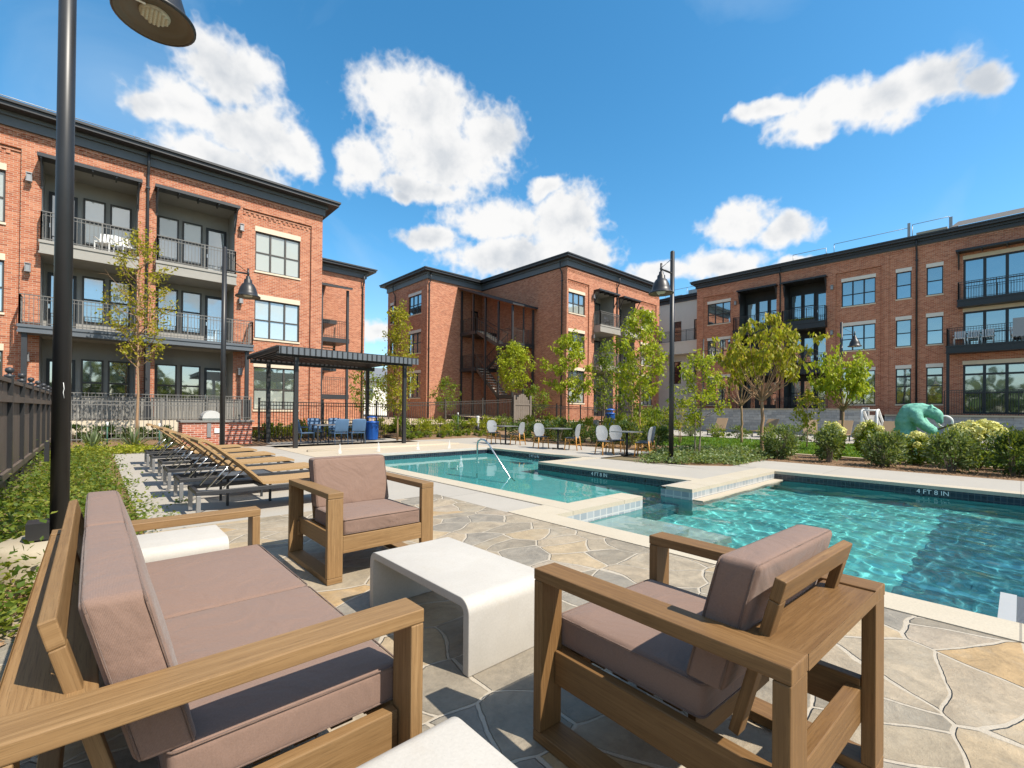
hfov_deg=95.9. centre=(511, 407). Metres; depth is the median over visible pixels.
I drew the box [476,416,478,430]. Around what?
path light
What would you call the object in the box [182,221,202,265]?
window
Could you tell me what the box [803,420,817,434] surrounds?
lounger
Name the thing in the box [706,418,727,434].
lounger
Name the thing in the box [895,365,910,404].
window
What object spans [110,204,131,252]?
window
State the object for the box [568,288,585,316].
window
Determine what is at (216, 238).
door
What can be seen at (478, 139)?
sky
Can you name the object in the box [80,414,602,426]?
terrace
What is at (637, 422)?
bush
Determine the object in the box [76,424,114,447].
yucca
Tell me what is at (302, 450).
splash plaza
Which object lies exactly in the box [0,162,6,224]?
window
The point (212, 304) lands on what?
door
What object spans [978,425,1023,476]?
shrub
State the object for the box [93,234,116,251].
balcony chair
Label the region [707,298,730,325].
window
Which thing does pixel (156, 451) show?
sun lounger
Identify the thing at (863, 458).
lawn kerb
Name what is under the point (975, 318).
window
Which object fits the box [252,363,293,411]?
window
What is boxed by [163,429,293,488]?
sun lounger
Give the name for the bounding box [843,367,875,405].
window
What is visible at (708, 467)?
deck corner
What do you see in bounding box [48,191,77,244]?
door
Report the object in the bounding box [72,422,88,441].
bush
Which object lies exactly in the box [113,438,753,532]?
concrete deck
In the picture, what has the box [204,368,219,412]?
door
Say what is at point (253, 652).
sofa
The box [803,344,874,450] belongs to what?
young tree
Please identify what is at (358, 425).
chair
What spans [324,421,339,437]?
bush
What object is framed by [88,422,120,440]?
bush
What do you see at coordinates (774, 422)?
lounger
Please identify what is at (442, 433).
grass tuft
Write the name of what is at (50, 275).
door
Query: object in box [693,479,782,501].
pool ledge
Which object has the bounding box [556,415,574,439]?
bush
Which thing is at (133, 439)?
yucca
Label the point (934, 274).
window
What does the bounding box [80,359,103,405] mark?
window
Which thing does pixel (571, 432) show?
hedge bush
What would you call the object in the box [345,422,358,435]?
bush
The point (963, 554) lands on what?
pool water
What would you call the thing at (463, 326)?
apartment building
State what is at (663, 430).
hedge bush
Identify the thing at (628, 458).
ground
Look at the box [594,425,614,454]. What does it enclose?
bistro chair
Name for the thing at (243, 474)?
side table
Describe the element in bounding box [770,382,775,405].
window
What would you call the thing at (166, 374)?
window
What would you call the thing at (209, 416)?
gas grill
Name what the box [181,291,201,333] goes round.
window
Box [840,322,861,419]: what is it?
street lamp
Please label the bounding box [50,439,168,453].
edging grass
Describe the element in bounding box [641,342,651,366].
window
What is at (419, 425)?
bush
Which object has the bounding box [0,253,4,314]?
window
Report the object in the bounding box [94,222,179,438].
slender tree
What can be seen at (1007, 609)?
gutter ledge
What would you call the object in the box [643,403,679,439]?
bush
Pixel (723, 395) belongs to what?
window
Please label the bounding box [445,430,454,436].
grass tuft
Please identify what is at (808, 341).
window
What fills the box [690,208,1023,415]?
apartment building
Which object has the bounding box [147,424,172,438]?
bush
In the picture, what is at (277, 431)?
bush
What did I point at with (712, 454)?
ground cover
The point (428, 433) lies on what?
grass tuft
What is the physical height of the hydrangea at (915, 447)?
1.022 m
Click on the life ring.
(952, 420)
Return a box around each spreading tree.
[711,312,840,453]
[712,350,772,442]
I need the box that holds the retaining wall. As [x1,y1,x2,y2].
[567,407,1023,438]
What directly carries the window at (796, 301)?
in the apartment building at (906, 308)
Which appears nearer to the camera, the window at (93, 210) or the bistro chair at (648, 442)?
the bistro chair at (648, 442)
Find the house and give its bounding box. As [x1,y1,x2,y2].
[364,368,386,415]
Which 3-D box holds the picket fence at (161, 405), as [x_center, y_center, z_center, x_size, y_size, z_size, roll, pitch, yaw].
[-13.605,0.447,17.902,5.390,1.680,0.090,1,0,-42]
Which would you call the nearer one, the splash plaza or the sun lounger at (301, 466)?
the sun lounger at (301, 466)
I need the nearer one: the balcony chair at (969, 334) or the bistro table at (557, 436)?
the bistro table at (557, 436)
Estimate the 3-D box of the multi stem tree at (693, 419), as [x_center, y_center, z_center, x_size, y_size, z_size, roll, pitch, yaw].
[5.598,-0.147,13.993,1.765,3.287,1.633,1,0,-13]
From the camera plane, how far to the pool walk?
10.18 m
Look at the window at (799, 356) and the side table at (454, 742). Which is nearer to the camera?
the side table at (454, 742)
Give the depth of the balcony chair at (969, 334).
28.11 m
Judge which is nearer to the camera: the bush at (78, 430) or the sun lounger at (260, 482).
the sun lounger at (260, 482)
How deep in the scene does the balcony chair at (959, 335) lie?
28.54 m
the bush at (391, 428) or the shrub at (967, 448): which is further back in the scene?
the bush at (391, 428)
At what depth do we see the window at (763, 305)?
38.48 m
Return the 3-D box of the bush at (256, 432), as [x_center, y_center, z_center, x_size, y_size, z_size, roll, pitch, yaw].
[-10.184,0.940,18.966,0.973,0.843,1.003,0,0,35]
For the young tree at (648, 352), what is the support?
on the mulch bed at (794, 460)
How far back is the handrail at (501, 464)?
11.12 m
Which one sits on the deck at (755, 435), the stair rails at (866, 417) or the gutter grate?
the stair rails at (866, 417)
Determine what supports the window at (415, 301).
in the apartment building at (463, 326)
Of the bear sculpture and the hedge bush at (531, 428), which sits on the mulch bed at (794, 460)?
the hedge bush at (531, 428)
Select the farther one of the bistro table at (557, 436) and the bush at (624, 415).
the bush at (624, 415)
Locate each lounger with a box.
[144,423,243,465]
[149,425,256,471]
[157,427,274,478]
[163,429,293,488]
[173,433,308,501]
[187,437,309,512]
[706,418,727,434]
[751,419,778,436]
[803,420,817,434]
[838,420,852,441]
[883,421,894,434]
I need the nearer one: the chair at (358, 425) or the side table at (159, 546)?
the side table at (159, 546)
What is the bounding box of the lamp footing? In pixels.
[0,536,48,586]
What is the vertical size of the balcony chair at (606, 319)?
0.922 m
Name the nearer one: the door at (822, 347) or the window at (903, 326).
the window at (903, 326)
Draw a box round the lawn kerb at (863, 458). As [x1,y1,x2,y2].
[677,446,999,468]
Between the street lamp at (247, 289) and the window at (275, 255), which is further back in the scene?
the window at (275, 255)
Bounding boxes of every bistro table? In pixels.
[497,425,517,444]
[544,428,571,448]
[611,431,641,455]
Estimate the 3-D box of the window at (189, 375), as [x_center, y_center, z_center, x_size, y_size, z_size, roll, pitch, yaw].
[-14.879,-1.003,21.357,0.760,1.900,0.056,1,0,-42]
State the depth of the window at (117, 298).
19.66 m
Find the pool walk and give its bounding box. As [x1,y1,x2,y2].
[734,461,1023,491]
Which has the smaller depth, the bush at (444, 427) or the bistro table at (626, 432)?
the bistro table at (626, 432)
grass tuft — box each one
[406,432,417,439]
[413,430,423,437]
[423,431,431,436]
[436,430,446,436]
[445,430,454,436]
[453,430,461,435]
[461,429,470,435]
[473,430,482,435]
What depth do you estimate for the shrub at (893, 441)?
11.81 m
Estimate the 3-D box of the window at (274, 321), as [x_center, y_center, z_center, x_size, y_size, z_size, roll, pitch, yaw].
[-11.576,-4.351,22.758,2.100,2.205,0.175,1,0,-42]
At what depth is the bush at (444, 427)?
23.42 m
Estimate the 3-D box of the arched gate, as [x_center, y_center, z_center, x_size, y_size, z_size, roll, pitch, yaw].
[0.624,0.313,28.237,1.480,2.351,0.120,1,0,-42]
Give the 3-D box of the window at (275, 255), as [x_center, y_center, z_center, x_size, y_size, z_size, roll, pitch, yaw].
[-11.545,-7.596,22.779,2.100,2.215,0.175,1,0,-42]
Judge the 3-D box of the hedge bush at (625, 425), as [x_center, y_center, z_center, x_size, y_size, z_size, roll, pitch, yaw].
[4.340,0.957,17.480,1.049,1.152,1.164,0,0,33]
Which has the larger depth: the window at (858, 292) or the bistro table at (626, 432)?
the window at (858, 292)
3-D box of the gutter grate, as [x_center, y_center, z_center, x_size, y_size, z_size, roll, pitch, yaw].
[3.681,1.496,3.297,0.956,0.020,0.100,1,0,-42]
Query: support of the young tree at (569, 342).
on the mulch bed at (794, 460)
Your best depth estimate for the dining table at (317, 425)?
18.09 m
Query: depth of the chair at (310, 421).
18.80 m
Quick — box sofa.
[0,490,423,767]
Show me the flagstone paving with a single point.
(952, 696)
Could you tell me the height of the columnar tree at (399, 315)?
6.208 m
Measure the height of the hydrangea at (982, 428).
1.347 m
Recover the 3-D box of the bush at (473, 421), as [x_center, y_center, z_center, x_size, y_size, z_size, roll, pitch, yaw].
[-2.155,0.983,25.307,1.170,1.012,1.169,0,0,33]
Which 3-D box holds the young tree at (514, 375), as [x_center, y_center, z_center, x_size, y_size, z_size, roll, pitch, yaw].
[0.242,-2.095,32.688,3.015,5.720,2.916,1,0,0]
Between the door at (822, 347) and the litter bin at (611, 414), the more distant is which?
the door at (822, 347)
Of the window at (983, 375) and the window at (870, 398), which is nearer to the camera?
the window at (983, 375)
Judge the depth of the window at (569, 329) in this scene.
35.63 m
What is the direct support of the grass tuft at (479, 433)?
on the hedge at (389, 435)
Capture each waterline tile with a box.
[384,449,1023,505]
[568,474,774,521]
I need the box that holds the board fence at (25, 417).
[0,367,51,495]
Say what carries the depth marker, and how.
attached to the waterline tile at (1007, 500)
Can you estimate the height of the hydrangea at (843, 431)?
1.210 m
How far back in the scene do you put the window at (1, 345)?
16.62 m
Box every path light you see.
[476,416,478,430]
[593,420,598,441]
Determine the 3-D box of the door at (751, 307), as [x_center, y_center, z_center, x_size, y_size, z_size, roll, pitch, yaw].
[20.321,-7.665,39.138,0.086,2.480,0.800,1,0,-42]
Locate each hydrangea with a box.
[819,421,847,458]
[850,419,884,460]
[895,430,935,465]
[939,418,1011,469]
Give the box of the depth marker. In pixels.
[917,489,948,495]
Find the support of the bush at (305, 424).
on the hedge at (389, 435)
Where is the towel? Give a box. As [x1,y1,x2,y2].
[1013,317,1023,336]
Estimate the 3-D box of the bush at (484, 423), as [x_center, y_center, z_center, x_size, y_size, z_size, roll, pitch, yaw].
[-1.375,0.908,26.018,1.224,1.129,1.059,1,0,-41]
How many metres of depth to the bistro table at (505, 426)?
18.69 m
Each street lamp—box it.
[25,0,195,541]
[219,246,260,444]
[649,251,674,462]
[702,339,714,407]
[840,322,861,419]
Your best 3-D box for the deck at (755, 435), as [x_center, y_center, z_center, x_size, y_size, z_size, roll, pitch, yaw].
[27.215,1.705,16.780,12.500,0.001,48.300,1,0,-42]
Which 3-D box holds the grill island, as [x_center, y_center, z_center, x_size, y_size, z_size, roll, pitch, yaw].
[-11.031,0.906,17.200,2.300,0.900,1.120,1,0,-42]
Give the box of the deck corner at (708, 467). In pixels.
[655,463,728,469]
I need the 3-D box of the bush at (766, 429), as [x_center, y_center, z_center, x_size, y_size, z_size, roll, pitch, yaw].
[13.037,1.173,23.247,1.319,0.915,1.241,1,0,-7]
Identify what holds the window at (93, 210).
in the apartment building at (195, 215)
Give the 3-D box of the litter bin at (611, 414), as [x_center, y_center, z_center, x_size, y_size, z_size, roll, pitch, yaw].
[5.513,0.637,25.921,0.600,1.205,0.600,1,0,-42]
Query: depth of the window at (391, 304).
42.81 m
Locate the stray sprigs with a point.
(186, 499)
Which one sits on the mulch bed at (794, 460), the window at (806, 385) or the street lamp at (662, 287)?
the street lamp at (662, 287)
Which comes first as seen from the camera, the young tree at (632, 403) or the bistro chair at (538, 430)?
the bistro chair at (538, 430)
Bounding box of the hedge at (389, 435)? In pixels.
[252,423,602,441]
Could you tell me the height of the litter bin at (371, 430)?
1.045 m
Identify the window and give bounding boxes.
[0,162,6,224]
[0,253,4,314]
[0,344,3,375]
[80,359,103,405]
[82,276,104,323]
[83,198,105,247]
[107,361,128,405]
[109,280,130,326]
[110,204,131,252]
[155,364,176,406]
[157,287,177,331]
[158,215,178,261]
[180,365,200,406]
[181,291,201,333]
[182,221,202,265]
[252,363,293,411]
[253,294,299,343]
[254,226,300,279]
[390,302,393,324]
[408,290,421,316]
[408,329,420,355]
[408,370,420,398]
[567,368,584,403]
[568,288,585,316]
[568,328,584,355]
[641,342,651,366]
[641,375,652,405]
[674,321,680,341]
[674,362,680,383]
[694,319,696,338]
[706,374,729,405]
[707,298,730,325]
[707,336,730,361]
[758,300,768,324]
[758,382,767,405]
[770,299,775,313]
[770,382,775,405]
[791,294,801,319]
[791,338,801,362]
[791,381,801,404]
[803,380,813,404]
[804,292,814,318]
[804,337,814,362]
[841,273,875,307]
[843,320,875,351]
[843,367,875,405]
[895,267,911,300]
[895,315,911,347]
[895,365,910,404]
[926,261,943,296]
[926,312,943,345]
[926,363,942,404]
[963,246,1023,298]
[963,302,1023,344]
[963,358,1023,413]
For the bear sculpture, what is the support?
on the lawn at (782, 441)
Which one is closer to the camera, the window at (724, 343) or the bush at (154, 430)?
the bush at (154, 430)
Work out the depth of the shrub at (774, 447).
13.62 m
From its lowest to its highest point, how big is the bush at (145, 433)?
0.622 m
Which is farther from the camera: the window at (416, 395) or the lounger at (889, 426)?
the window at (416, 395)
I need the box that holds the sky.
[0,0,1023,368]
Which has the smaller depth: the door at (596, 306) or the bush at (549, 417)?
the bush at (549, 417)
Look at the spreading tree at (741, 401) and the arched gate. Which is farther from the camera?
the arched gate
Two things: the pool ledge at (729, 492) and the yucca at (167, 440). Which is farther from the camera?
the yucca at (167, 440)
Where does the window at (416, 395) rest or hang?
in the apartment building at (463, 326)
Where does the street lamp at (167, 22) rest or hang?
on the lamp footing
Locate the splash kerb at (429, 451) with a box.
[325,447,489,456]
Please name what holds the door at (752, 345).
in the apartment building at (906, 308)
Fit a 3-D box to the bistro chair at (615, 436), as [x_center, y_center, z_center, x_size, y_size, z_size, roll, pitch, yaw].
[3.446,1.027,15.185,0.445,0.914,0.512,1,0,-2]
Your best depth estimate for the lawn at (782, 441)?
20.42 m
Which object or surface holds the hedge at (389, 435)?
on the ground at (628, 458)
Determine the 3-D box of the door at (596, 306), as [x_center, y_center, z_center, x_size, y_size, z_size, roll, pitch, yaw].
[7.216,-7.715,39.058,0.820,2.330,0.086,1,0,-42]
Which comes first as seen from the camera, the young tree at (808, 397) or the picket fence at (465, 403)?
the young tree at (808, 397)
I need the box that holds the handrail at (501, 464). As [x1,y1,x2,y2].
[476,438,509,476]
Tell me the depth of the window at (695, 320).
44.70 m
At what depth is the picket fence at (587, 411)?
31.82 m
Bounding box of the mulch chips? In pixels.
[0,453,1023,647]
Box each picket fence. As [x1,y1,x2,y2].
[71,398,240,441]
[257,398,401,441]
[406,397,512,432]
[531,403,674,425]
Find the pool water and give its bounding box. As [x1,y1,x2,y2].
[385,453,1023,616]
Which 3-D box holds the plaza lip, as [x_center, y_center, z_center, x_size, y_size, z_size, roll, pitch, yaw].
[-4.302,1.416,16.484,5.800,0.140,0.140,1,0,-42]
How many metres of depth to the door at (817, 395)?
35.39 m
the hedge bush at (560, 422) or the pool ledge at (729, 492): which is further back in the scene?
the hedge bush at (560, 422)
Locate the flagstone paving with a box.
[0,494,1023,767]
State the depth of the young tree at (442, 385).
36.26 m
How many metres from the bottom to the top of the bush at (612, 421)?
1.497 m
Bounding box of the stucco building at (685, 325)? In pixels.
[659,286,696,413]
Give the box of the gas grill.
[198,411,219,420]
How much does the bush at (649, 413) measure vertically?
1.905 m
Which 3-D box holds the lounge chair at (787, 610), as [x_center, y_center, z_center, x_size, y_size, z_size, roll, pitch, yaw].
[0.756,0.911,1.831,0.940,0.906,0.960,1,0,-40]
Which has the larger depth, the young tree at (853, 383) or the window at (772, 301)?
the window at (772, 301)
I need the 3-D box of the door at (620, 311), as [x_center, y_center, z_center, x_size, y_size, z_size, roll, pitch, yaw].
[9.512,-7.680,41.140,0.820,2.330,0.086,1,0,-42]
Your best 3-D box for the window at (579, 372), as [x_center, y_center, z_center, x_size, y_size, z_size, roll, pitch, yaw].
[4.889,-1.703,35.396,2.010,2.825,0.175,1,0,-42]
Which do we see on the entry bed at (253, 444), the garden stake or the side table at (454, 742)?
the garden stake
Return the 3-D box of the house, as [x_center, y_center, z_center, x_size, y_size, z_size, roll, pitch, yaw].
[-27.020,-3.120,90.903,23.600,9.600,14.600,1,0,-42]
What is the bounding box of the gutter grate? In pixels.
[1017,596,1023,623]
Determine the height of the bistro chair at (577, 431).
0.914 m
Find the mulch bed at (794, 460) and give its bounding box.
[482,436,1023,480]
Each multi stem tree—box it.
[662,394,691,442]
[665,348,733,454]
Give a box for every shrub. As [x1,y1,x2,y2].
[758,423,801,459]
[812,421,845,461]
[860,428,915,466]
[920,423,985,472]
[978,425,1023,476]
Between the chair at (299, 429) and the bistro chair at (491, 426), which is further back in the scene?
the bistro chair at (491, 426)
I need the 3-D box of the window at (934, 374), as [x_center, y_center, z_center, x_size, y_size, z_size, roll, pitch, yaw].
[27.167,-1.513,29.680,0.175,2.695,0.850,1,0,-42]
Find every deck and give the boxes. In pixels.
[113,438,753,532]
[668,430,1011,450]
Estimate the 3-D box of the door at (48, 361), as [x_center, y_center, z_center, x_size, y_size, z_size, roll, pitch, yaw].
[-18.053,-0.762,18.460,0.830,2.380,0.086,1,0,-42]
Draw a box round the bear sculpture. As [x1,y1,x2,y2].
[894,403,943,455]
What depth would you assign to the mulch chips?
11.38 m
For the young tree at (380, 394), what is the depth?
35.75 m
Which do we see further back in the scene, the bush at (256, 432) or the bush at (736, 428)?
the bush at (736, 428)
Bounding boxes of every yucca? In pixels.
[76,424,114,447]
[105,423,156,447]
[154,427,185,447]
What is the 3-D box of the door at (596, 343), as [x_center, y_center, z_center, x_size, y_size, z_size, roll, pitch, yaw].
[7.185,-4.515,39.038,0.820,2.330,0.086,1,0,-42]
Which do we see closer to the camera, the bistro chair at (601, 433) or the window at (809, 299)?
the bistro chair at (601, 433)
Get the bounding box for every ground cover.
[0,438,165,642]
[633,440,794,464]
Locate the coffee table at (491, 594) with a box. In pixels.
[370,537,534,676]
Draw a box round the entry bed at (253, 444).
[0,437,271,615]
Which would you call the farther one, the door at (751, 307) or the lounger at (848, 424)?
the door at (751, 307)
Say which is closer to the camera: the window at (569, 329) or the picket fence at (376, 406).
the picket fence at (376, 406)
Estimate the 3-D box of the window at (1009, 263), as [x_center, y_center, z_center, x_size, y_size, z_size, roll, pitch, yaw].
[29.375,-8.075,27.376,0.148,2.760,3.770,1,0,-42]
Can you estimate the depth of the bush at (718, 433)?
25.23 m
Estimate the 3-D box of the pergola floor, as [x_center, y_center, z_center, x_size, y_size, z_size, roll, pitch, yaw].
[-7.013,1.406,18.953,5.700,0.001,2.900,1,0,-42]
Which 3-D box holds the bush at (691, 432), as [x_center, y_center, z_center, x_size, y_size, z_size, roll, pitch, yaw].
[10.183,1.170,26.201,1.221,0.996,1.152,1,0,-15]
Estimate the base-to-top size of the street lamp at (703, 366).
5.550 m
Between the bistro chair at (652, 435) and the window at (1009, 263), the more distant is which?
the window at (1009, 263)
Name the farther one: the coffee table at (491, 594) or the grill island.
the grill island
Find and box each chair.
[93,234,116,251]
[116,236,135,252]
[288,454,433,585]
[298,420,313,444]
[307,418,325,442]
[328,418,345,441]
[328,419,348,444]
[348,419,365,443]
[486,420,500,443]
[510,422,525,444]
[533,423,548,448]
[533,524,884,767]
[564,424,581,450]
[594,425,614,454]
[604,317,613,326]
[608,425,624,453]
[634,427,652,456]
[638,426,655,453]
[953,331,964,344]
[967,330,979,343]
[981,329,993,342]
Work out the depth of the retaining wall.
29.37 m
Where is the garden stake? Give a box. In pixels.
[106,422,108,445]
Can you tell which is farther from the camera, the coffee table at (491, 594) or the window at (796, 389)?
the window at (796, 389)
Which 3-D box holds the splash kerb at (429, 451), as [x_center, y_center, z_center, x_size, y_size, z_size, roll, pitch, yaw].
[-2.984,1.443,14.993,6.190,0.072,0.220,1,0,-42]
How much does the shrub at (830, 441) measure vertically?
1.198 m
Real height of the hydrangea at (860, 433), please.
1.303 m
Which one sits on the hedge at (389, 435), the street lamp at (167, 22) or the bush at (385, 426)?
the bush at (385, 426)
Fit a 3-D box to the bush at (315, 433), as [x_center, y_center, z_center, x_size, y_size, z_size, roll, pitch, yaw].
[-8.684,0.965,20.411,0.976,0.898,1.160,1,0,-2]
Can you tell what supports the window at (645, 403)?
in the apartment building at (463, 326)
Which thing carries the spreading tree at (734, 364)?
on the mulch bed at (794, 460)
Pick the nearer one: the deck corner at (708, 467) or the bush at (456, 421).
the deck corner at (708, 467)
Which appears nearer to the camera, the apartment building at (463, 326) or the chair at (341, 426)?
the chair at (341, 426)
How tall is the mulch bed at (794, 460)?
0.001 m
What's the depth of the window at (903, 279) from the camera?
30.90 m
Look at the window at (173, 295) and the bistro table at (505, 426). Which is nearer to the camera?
the bistro table at (505, 426)
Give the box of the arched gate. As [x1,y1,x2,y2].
[513,394,531,422]
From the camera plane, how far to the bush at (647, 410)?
30.61 m
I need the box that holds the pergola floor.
[266,438,418,447]
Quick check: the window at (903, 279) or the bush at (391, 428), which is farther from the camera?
the window at (903, 279)
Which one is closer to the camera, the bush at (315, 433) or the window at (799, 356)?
the bush at (315, 433)
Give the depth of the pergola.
17.98 m
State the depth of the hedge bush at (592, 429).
18.14 m
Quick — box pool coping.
[385,447,1023,642]
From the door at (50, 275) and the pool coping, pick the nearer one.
the pool coping
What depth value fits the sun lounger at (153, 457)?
10.06 m
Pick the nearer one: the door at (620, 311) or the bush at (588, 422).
the bush at (588, 422)
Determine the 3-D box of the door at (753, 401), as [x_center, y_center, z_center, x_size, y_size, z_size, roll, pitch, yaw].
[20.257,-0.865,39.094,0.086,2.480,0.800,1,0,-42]
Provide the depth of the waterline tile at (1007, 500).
9.95 m
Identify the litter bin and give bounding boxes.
[366,416,378,439]
[605,409,614,424]
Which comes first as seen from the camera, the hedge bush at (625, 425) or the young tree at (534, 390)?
the hedge bush at (625, 425)
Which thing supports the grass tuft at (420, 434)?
on the hedge at (389, 435)
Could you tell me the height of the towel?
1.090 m
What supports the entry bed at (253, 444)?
on the concrete deck at (277, 504)
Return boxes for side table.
[136,525,228,562]
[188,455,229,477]
[217,469,273,505]
[356,717,517,767]
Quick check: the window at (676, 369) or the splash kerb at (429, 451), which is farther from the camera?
the window at (676, 369)
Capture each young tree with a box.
[348,367,381,418]
[372,373,400,418]
[427,376,464,411]
[495,337,536,394]
[522,383,551,417]
[537,328,595,438]
[588,338,621,424]
[603,307,668,439]
[610,359,650,421]
[789,387,826,447]
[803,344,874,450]
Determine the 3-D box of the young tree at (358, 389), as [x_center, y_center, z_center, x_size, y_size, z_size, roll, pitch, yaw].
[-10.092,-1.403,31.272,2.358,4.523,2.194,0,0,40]
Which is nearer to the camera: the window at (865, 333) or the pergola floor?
the pergola floor
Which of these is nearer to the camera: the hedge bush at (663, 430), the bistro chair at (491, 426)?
the hedge bush at (663, 430)
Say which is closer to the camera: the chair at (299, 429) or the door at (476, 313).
the chair at (299, 429)
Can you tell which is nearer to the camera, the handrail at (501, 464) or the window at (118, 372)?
the handrail at (501, 464)
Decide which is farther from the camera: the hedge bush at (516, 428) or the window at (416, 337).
the window at (416, 337)
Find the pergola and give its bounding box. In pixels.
[246,345,418,447]
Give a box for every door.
[46,358,74,417]
[47,272,76,327]
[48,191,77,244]
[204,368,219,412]
[205,295,220,341]
[206,228,225,271]
[471,311,477,330]
[593,387,599,414]
[594,303,599,324]
[594,340,599,365]
[619,309,621,326]
[746,383,755,407]
[747,302,756,326]
[747,343,756,370]
[816,382,824,408]
[817,291,825,320]
[817,337,825,366]
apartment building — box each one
[0,94,377,433]
[379,251,658,422]
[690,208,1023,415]
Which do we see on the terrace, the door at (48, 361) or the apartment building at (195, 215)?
the apartment building at (195, 215)
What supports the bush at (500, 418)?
on the hedge at (389, 435)
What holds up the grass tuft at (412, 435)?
on the hedge at (389, 435)
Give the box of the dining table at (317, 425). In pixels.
[311,424,364,443]
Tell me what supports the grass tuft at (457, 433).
on the hedge at (389, 435)
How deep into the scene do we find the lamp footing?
3.49 m
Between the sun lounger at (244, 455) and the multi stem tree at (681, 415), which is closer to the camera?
the sun lounger at (244, 455)
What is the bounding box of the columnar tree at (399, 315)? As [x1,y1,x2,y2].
[379,298,419,440]
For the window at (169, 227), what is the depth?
20.81 m
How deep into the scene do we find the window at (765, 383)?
38.34 m
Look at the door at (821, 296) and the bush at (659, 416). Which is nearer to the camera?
the bush at (659, 416)
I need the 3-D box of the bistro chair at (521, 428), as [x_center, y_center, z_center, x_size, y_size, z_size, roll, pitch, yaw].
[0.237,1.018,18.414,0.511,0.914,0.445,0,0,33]
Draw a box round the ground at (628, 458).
[1,420,700,533]
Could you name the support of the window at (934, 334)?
in the apartment building at (906, 308)
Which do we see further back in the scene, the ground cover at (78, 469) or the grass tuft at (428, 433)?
the grass tuft at (428, 433)
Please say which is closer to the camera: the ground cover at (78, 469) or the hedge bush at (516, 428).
the ground cover at (78, 469)
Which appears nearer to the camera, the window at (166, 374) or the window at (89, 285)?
the window at (89, 285)
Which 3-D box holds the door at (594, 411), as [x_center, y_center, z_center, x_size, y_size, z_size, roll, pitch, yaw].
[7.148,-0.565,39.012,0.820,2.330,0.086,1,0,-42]
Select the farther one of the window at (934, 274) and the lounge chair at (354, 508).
the window at (934, 274)
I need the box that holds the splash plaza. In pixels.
[277,441,493,456]
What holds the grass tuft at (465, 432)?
on the hedge at (389, 435)
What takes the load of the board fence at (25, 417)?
on the entry bed at (253, 444)
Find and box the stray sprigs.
[124,475,193,516]
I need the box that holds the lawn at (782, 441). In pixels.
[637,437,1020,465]
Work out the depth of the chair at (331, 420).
19.30 m
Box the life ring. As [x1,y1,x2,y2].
[936,415,953,427]
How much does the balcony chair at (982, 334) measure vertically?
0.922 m
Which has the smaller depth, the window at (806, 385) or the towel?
the towel
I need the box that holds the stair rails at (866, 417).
[860,409,883,425]
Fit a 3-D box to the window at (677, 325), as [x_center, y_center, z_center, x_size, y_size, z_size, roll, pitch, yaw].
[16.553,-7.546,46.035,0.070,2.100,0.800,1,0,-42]
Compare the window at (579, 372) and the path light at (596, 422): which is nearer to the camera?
the path light at (596, 422)
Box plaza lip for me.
[306,443,458,451]
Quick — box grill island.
[176,420,253,445]
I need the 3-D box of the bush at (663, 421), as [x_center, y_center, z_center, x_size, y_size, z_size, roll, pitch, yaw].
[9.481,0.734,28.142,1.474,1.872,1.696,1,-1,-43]
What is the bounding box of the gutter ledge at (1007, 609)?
[997,592,1016,621]
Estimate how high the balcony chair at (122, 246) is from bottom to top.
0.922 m
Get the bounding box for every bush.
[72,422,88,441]
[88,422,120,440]
[118,426,151,437]
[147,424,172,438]
[252,423,276,437]
[271,420,291,437]
[289,417,311,436]
[304,424,327,436]
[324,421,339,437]
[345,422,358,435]
[374,416,388,434]
[387,415,412,436]
[410,417,434,432]
[426,416,453,433]
[448,414,468,433]
[460,418,482,431]
[479,415,498,430]
[496,413,512,430]
[506,420,530,440]
[519,413,536,437]
[527,417,552,441]
[541,412,558,438]
[542,416,572,442]
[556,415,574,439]
[563,419,589,444]
[570,415,596,441]
[585,423,609,446]
[599,409,625,442]
[614,419,638,447]
[615,412,643,427]
[623,412,649,444]
[629,406,656,434]
[632,423,668,447]
[641,405,661,427]
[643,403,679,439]
[656,405,679,428]
[680,421,702,436]
[706,423,726,436]
[726,425,752,437]
[756,422,779,437]
[787,422,813,441]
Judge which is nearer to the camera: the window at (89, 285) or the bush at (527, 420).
the window at (89, 285)
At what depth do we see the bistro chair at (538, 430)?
17.07 m
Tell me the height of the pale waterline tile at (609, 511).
0.170 m
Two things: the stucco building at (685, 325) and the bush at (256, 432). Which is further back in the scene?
the stucco building at (685, 325)
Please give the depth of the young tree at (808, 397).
17.90 m
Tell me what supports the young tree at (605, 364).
on the ground at (628, 458)

